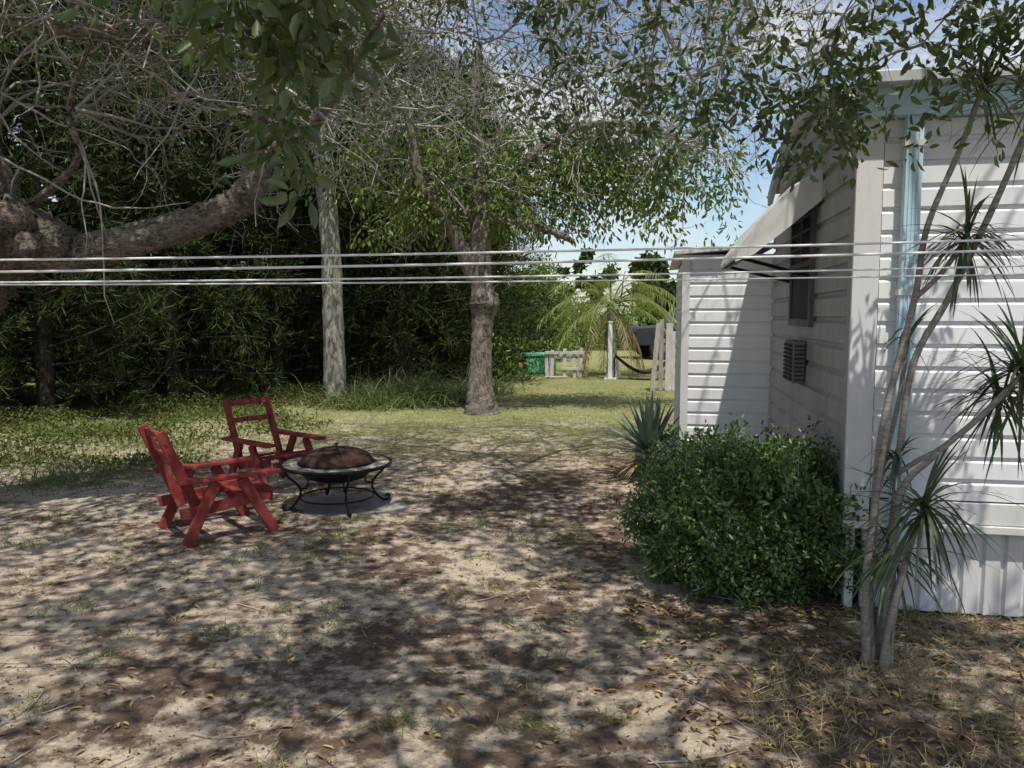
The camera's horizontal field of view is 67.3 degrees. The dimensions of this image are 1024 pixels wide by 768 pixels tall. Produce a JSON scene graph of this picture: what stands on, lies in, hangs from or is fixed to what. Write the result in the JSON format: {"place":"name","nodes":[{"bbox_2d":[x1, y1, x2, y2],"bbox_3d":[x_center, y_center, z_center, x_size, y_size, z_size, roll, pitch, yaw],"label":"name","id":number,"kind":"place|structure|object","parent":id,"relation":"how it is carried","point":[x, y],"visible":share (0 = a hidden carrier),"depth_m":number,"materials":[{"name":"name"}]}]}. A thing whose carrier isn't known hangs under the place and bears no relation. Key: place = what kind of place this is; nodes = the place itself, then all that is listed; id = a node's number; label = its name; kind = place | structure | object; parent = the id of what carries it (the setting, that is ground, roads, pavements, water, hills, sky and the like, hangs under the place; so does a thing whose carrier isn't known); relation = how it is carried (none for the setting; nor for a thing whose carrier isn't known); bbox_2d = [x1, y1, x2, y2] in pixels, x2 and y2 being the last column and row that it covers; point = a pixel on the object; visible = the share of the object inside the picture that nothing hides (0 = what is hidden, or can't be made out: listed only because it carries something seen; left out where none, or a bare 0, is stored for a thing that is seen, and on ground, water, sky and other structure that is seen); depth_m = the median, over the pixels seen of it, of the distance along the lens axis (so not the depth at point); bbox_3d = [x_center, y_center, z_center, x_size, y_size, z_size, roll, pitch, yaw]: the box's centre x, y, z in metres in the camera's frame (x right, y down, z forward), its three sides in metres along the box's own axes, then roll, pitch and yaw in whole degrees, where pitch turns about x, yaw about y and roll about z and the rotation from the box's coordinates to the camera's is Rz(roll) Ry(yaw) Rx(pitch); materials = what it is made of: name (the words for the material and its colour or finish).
{"place":"outdoors","nodes":[
{"label":"outdoors","id":0,"kind":"place"},
{"bbox_2d":[1,365,673,469],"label":"lawn grass","id":1,"kind":"structure","parent":0,"point":[588,415],"depth_m":12.00,"materials":[{"name":"green plant"}]},
{"bbox_2d":[0,320,1023,767],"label":"ground","id":2,"kind":"structure","parent":0,"point":[602,640],"depth_m":3.90,"materials":[{"name":"beige sand"}]},
{"bbox_2d":[0,301,35,396],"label":"pine tree","id":3,"kind":"object","parent":2,"relation":"on","point":[33,390],"visible":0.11,"depth_m":13.50,"materials":[{"name":"green plant"}]},
{"bbox_2d":[0,138,41,404],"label":"pine tree","id":4,"kind":"object","parent":2,"relation":"on","point":[10,326],"visible":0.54,"depth_m":11.01,"materials":[{"name":"green plant"}]},
{"bbox_2d":[0,449,148,498],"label":"ornamental grass","id":5,"kind":"object","parent":2,"relation":"on","point":[52,476],"depth_m":7.36,"materials":[{"name":"green plant"}]},
{"bbox_2d":[0,6,197,405],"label":"pine tree","id":6,"kind":"object","parent":2,"relation":"on","point":[19,364],"visible":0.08,"depth_m":13.20,"materials":[{"name":"green plant"}]},
{"bbox_2d":[0,0,225,417],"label":"pine tree","id":7,"kind":"object","parent":2,"relation":"on","point":[42,303],"visible":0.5,"depth_m":11.67,"materials":[{"name":"green plant"}]},
{"bbox_2d":[10,1,303,394],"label":"pine tree","id":8,"kind":"object","parent":2,"relation":"on","point":[198,317],"visible":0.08,"depth_m":15.70,"materials":[{"name":"green plant"}]},
{"bbox_2d":[16,0,309,421],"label":"pine tree","id":9,"kind":"object","parent":2,"relation":"on","point":[175,379],"visible":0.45,"depth_m":13.09,"materials":[{"name":"green plant"}]},
{"bbox_2d":[0,381,359,470],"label":"ground cover vine","id":10,"kind":"object","parent":2,"relation":"on","point":[66,431],"visible":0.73,"depth_m":10.86,"materials":[{"name":"green plant"}]},
{"bbox_2d":[82,285,307,374],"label":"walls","id":11,"kind":"structure","parent":2,"relation":"on","point":[264,366],"depth_m":20.62,"materials":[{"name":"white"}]},
{"bbox_2d":[21,275,282,363],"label":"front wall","id":12,"kind":"structure","parent":11,"relation":"attached to","point":[227,338],"depth_m":20.46,"materials":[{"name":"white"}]},
{"bbox_2d":[137,423,280,547],"bbox_3d":[-2.235,0.692,5.668,0.836,0.828,0.655,-4,7,-40],"label":"red wooden chair","id":13,"kind":"object","parent":2,"relation":"on","point":[203,504],"visible":1,"depth_m":5.57,"materials":[{"name":"paint"}]},
{"bbox_2d":[5,57,517,382],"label":"background trees","id":14,"kind":"object","parent":2,"relation":"on","point":[230,376],"visible":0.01,"depth_m":19.06,"materials":[{"name":"green plant"}]},
{"bbox_2d":[144,3,396,394],"bbox_3d":[-4.748,-3.999,15.531,5.692,8.930,5.161,3,6,32],"label":"pine tree","id":15,"kind":"object","parent":2,"relation":"on","point":[270,236],"visible":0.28,"depth_m":15.32,"materials":[{"name":"green plant"}]},
{"bbox_2d":[221,395,326,485],"bbox_3d":[-2.265,0.552,7.215,0.836,0.828,0.655,4,7,38],"label":"red wooden chair","id":16,"kind":"object","parent":2,"relation":"on","point":[259,462],"visible":0.76,"depth_m":7.21,"materials":[{"name":"paint"}]},
{"bbox_2d":[0,0,562,335],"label":"leaning oak tree","id":17,"kind":"object","parent":2,"relation":"on","point":[29,229],"visible":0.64,"depth_m":5.81,"materials":[{"name":"green plant"}]},
{"bbox_2d":[154,0,468,403],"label":"straight trunk tree","id":18,"kind":"object","parent":2,"relation":"on","point":[334,361],"visible":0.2,"depth_m":13.74,"materials":[{"name":"grey plant"}]},
{"bbox_2d":[292,371,408,413],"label":"ornamental grass","id":19,"kind":"object","parent":2,"relation":"on","point":[327,399],"depth_m":13.19,"materials":[{"name":"green plant"}]},
{"bbox_2d":[295,490,410,518],"bbox_3d":[-1.360,1.030,6.519,0.840,0.042,0.760,-2,6,-23],"label":"concrete pad","id":20,"kind":"object","parent":2,"relation":"on","point":[376,504],"visible":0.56,"depth_m":6.43,"materials":[{"name":"grey concrete"}]},
{"bbox_2d":[279,443,391,516],"bbox_3d":[-1.460,0.754,6.414,0.916,0.528,0.916,-2,5,-20],"label":"fire pit","id":21,"kind":"object","parent":20,"relation":"on","point":[334,464],"visible":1,"depth_m":6.20,"materials":[{"name":"metal"}]},
{"bbox_2d":[251,3,468,381],"bbox_3d":[-3.424,-4.430,18.088,5.963,9.355,5.406,0,5,3],"label":"pine tree","id":22,"kind":"object","parent":2,"relation":"on","point":[384,305],"visible":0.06,"depth_m":17.26,"materials":[{"name":"green plant"}]},
{"bbox_2d":[320,368,447,414],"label":"ornamental grass","id":23,"kind":"object","parent":2,"relation":"on","point":[394,405],"depth_m":13.02,"materials":[{"name":"green plant"}]},
{"bbox_2d":[347,356,445,396],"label":"ornamental grass","id":24,"kind":"object","parent":2,"relation":"on","point":[379,385],"depth_m":14.68,"materials":[{"name":"green plant"}]},
{"bbox_2d":[282,13,520,391],"bbox_3d":[-2.353,-3.711,16.779,4.669,8.079,5.150,2,6,25],"label":"pine tree","id":25,"kind":"object","parent":2,"relation":"on","point":[404,338],"visible":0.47,"depth_m":16.29,"materials":[{"name":"green plant"}]},
{"bbox_2d":[342,361,463,398],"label":"ornamental grass","id":26,"kind":"object","parent":2,"relation":"on","point":[399,380],"depth_m":14.92,"materials":[{"name":"green plant"}]},
{"bbox_2d":[349,363,462,410],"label":"ornamental grass","id":27,"kind":"object","parent":2,"relation":"on","point":[407,393],"depth_m":13.41,"materials":[{"name":"green plant"}]},
{"bbox_2d":[383,365,467,412],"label":"ornamental grass","id":28,"kind":"object","parent":2,"relation":"on","point":[435,400],"depth_m":13.43,"materials":[{"name":"green plant"}]},
{"bbox_2d":[406,371,509,408],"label":"ornamental grass","id":29,"kind":"object","parent":2,"relation":"on","point":[458,388],"depth_m":13.92,"materials":[{"name":"green plant"}]},
{"bbox_2d":[361,39,567,387],"bbox_3d":[-1.349,-3.817,17.958,5.150,8.079,4.669,2,5,17],"label":"pine tree","id":30,"kind":"object","parent":2,"relation":"on","point":[495,362],"visible":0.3,"depth_m":17.48,"materials":[{"name":"green plant"}]},
{"bbox_2d":[435,363,537,397],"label":"ornamental grass","id":31,"kind":"object","parent":2,"relation":"on","point":[504,388],"depth_m":15.41,"materials":[{"name":"green plant"}]},
{"bbox_2d":[416,115,562,378],"bbox_3d":[-0.727,-3.663,20.688,4.178,7.229,4.608,0,5,-5],"label":"pine tree","id":32,"kind":"object","parent":2,"relation":"on","point":[528,289],"visible":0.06,"depth_m":20.40,"materials":[{"name":"green plant"}]},
{"bbox_2d":[0,450,1023,767],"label":"ground debris","id":33,"kind":"object","parent":2,"relation":"on","point":[444,632],"visible":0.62,"depth_m":3.82,"materials":[{"name":"brown plant"}]},
{"bbox_2d":[0,448,1023,767],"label":"fallen leaves","id":34,"kind":"object","parent":2,"relation":"on","point":[804,714],"depth_m":3.50,"materials":[{"name":"brown plant"}]},
{"bbox_2d":[0,432,1023,767],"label":"weeds","id":35,"kind":"object","parent":2,"relation":"on","point":[258,582],"visible":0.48,"depth_m":4.48,"materials":[{"name":"green plant"}]},
{"bbox_2d":[287,1,790,415],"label":"backyard tree","id":36,"kind":"object","parent":2,"relation":"on","point":[484,217],"visible":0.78,"depth_m":12.06,"materials":[{"name":"green plant"}]},
{"bbox_2d":[424,253,654,382],"bbox_3d":[2.279,-2.760,27.894,5.916,3.962,22.168,1,5,10],"label":"hedge","id":37,"kind":"object","parent":2,"relation":"on","point":[550,343],"visible":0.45,"depth_m":25.77,"materials":[{"name":"green plant"}]},
{"bbox_2d":[522,352,556,373],"bbox_3d":[0.740,-0.570,21.034,0.900,0.560,0.660,-1,5,-9],"label":"green storage bin","id":38,"kind":"object","parent":2,"relation":"on","point":[540,370],"visible":0.31,"depth_m":20.73,"materials":[{"name":"plastic"}]},
{"bbox_2d":[56,0,1023,241],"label":"shade tree","id":39,"kind":"object","parent":2,"relation":"on","point":[293,34],"visible":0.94,"depth_m":3.53,"materials":[{"name":"green plant"}]},
{"bbox_2d":[543,348,583,377],"bbox_3d":[1.325,-0.553,19.724,1.010,0.763,0.903,1,5,6],"label":"wooden pallet frame","id":40,"kind":"object","parent":2,"relation":"on","point":[549,369],"visible":0.97,"depth_m":19.53,"materials":[{"name":"white wood"}]},
{"bbox_2d":[505,245,677,333],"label":"distant trees","id":41,"kind":"object","parent":2,"relation":"on","point":[657,267],"visible":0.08,"depth_m":54.23,"materials":[{"name":"green plant"}]},
{"bbox_2d":[537,253,676,378],"bbox_3d":[2.516,-1.502,20.037,3.811,3.569,3.887,0,5,0],"label":"palm tree","id":42,"kind":"object","parent":2,"relation":"on","point":[611,311],"visible":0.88,"depth_m":19.81,"materials":[{"name":"green plant"}]},
{"bbox_2d":[604,321,615,379],"bbox_3d":[2.420,-0.825,18.960,0.300,1.440,0.215,0,5,0],"label":"white post","id":43,"kind":"object","parent":2,"relation":"on","point":[609,369],"visible":0.88,"depth_m":18.95,"materials":[{"name":"white wood"}]},
{"bbox_2d":[595,388,678,479],"bbox_3d":[1.354,0.483,7.582,1.121,0.917,1.117,0,5,0],"label":"agave plant","id":44,"kind":"object","parent":2,"relation":"on","point":[648,421],"visible":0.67,"depth_m":7.49,"materials":[{"name":"green plant"}]},
{"bbox_2d":[613,354,664,377],"bbox_3d":[3.300,-0.428,19.038,1.579,0.634,0.700,0,5,0],"label":"hammock","id":45,"kind":"object","parent":2,"relation":"on","point":[640,371],"visible":0.61,"depth_m":18.96,"materials":[{"name":"black fabric"}]},
{"bbox_2d":[620,309,676,359],"bbox_3d":[6.855,-1.899,28.430,5.386,1.879,1.915,-1,5,-8],"label":"parked pickup truck","id":46,"kind":"object","parent":2,"relation":"on","point":[645,336],"visible":0.22,"depth_m":27.31,"materials":[{"name":"paint"}]},
{"bbox_2d":[650,319,675,391],"bbox_3d":[3.725,-0.602,16.184,1.737,1.506,0.367,0,5,-4],"label":"weathered fence","id":47,"kind":"object","parent":2,"relation":"on","point":[668,371],"visible":0.36,"depth_m":16.19,"materials":[{"name":"grey wood"}]},
{"bbox_2d":[605,412,883,612],"bbox_3d":[1.406,0.849,4.656,1.656,1.385,1.548,0,5,0],"label":"round bush","id":48,"kind":"object","parent":2,"relation":"on","point":[680,490],"visible":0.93,"depth_m":4.24,"materials":[{"name":"green plant"}]},
{"bbox_2d":[841,528,866,606],"bbox_3d":[1.889,1.010,4.225,0.130,0.470,0.060,1,5,10],"label":"corner post","id":49,"kind":"object","parent":2,"relation":"on","point":[846,597],"visible":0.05,"depth_m":4.21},
{"bbox_2d":[852,519,868,601],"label":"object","id":50,"kind":"object","parent":2,"relation":"on","point":[855,598],"depth_m":4.29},
{"bbox_2d":[773,476,841,594],"bbox_3d":[2.124,0.864,5.619,0.024,0.470,2.800,1,5,10],"label":"side skirt","id":51,"kind":"object","parent":50,"relation":"attached to","point":[839,588],"depth_m":4.44,"materials":[{"name":"paint"}]},
{"bbox_2d":[779,120,1023,515],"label":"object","id":52,"kind":"object","parent":50,"relation":"on","point":[874,379],"visible":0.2,"depth_m":4.07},
{"bbox_2d":[768,88,857,205],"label":"bowed roof","id":53,"kind":"structure","parent":52,"relation":"on","point":[775,183],"depth_m":6.05,"materials":[{"name":"metal"}]},
{"bbox_2d":[854,80,1023,119],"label":"fascia","id":54,"kind":"structure","parent":53,"relation":"attached to","point":[906,110],"depth_m":3.85,"materials":[{"name":"blue paint"}]},
{"bbox_2d":[860,62,1023,86],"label":"gutter","id":55,"kind":"object","parent":54,"relation":"attached to","point":[916,74],"visible":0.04,"depth_m":3.78,"materials":[{"name":"metal"}]},
{"bbox_2d":[766,432,1023,535],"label":"bottom board","id":56,"kind":"object","parent":52,"relation":"attached to","point":[1007,519],"visible":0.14,"depth_m":4.03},
{"bbox_2d":[768,109,852,499],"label":"side wall","id":57,"kind":"structure","parent":56,"relation":"on","point":[816,395],"depth_m":4.84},
{"bbox_2d":[725,259,809,282],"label":"awning arms","id":58,"kind":"object","parent":57,"relation":"attached to","point":[731,265],"visible":0.63,"depth_m":5.03},
{"bbox_2d":[721,170,822,268],"bbox_3d":[1.792,-1.125,5.430,0.527,0.566,1.082,1,5,10],"label":"awning top","id":59,"kind":"object","parent":57,"relation":"attached to","point":[733,252],"visible":0.69,"depth_m":5.04,"materials":[{"name":"white metal"}]},
{"bbox_2d":[735,171,822,261],"bbox_3d":[1.697,-1.064,4.898,0.520,0.560,0.007,1,5,10],"label":"awning side","id":60,"kind":"object","parent":57,"relation":"attached to","point":[788,209],"visible":0.83,"depth_m":4.89,"materials":[{"name":"paint"}]},
{"bbox_2d":[783,343,805,380],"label":"vent louvers","id":61,"kind":"object","parent":57,"relation":"attached to","point":[787,361],"visible":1,"depth_m":5.32,"materials":[{"name":"grey metal"}]},
{"bbox_2d":[784,340,805,382],"bbox_3d":[1.997,-0.163,5.432,0.086,0.290,0.330,1,5,10],"label":"vent box","id":62,"kind":"object","parent":57,"relation":"attached to","point":[793,348],"visible":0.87,"depth_m":5.28,"materials":[{"name":"grey metal"}]},
{"bbox_2d":[788,202,820,326],"bbox_3d":[2.047,-0.859,5.406,0.050,0.900,0.800,1,5,10],"label":"window frame","id":63,"kind":"object","parent":57,"relation":"attached to","point":[810,320],"visible":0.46,"depth_m":5.05,"materials":[{"name":"white wood"}]},
{"bbox_2d":[791,209,810,318],"bbox_3d":[2.054,-0.859,5.405,0.038,0.800,0.700,1,5,10],"label":"window glass","id":64,"kind":"object","parent":63,"relation":"in","point":[799,308],"visible":0.5,"depth_m":5.42,"materials":[{"name":"glass"}]},
{"bbox_2d":[792,211,810,261],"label":"window bars","id":65,"kind":"object","parent":63,"relation":"in","point":[801,219],"depth_m":5.38,"materials":[{"name":"black metal"}]},
{"bbox_2d":[838,120,856,516],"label":"corner trim side","id":66,"kind":"structure","parent":57,"relation":"attached to","point":[847,335],"depth_m":4.13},
{"bbox_2d":[842,119,885,519],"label":"corner trim","id":67,"kind":"structure","parent":57,"relation":"attached to","point":[863,312],"depth_m":4.05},
{"bbox_2d":[870,113,1023,502],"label":"end wall","id":68,"kind":"structure","parent":56,"relation":"on","point":[1006,478],"depth_m":3.99,"materials":[{"name":"white"}]},
{"bbox_2d":[876,115,924,606],"bbox_3d":[2.007,-0.074,3.980,0.094,2.567,0.178,6,8,48],"label":"downspout","id":69,"kind":"object","parent":68,"relation":"attached to","point":[911,192],"visible":0.34,"depth_m":3.93,"materials":[{"name":"blue paint"}]},
{"bbox_2d":[890,139,926,449],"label":"downspout straps","id":70,"kind":"object","parent":68,"relation":"attached to","point":[908,291],"visible":0.55,"depth_m":3.94,"materials":[{"name":"white metal"}]},
{"bbox_2d":[713,602,1023,767],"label":"dry grass","id":71,"kind":"structure","parent":2,"relation":"on","point":[844,669],"depth_m":3.20,"materials":[{"name":"brown plant"}]},
{"bbox_2d":[817,30,1023,670],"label":"dracaena plant","id":72,"kind":"object","parent":2,"relation":"on","point":[877,636],"visible":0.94,"depth_m":3.38,"materials":[{"name":"green plant"}]},
{"bbox_2d":[873,529,1023,616],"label":"skirting","id":73,"kind":"object","parent":2,"relation":"on","point":[1003,594],"visible":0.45,"depth_m":4.11,"materials":[{"name":"paint"}]},
{"bbox_2d":[0,238,1023,285],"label":"clothesline","id":74,"kind":"object","parent":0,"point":[521,262],"visible":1,"depth_m":2.59,"materials":[{"name":"white plastic"}]},
{"bbox_2d":[8,0,1023,319],"label":"sky","id":75,"kind":"structure","parent":0,"point":[751,211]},
{"bbox_2d":[674,265,681,447],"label":"shed side wall","id":76,"kind":"structure","parent":0,"point":[677,348],"depth_m":8.35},
{"bbox_2d":[687,254,773,446],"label":"shed front wall","id":77,"kind":"structure","parent":0,"point":[730,350],"depth_m":6.98,"materials":[{"name":"white wood"}]},
{"bbox_2d":[679,255,690,439],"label":"shed corner trim","id":78,"kind":"structure","parent":77,"relation":"attached to","point":[684,353],"depth_m":7.03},
{"bbox_2d":[669,242,774,269],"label":"shed roof","id":79,"kind":"structure","parent":77,"relation":"on","point":[675,265],"depth_m":6.97,"materials":[{"name":"grey metal"}]}
]}

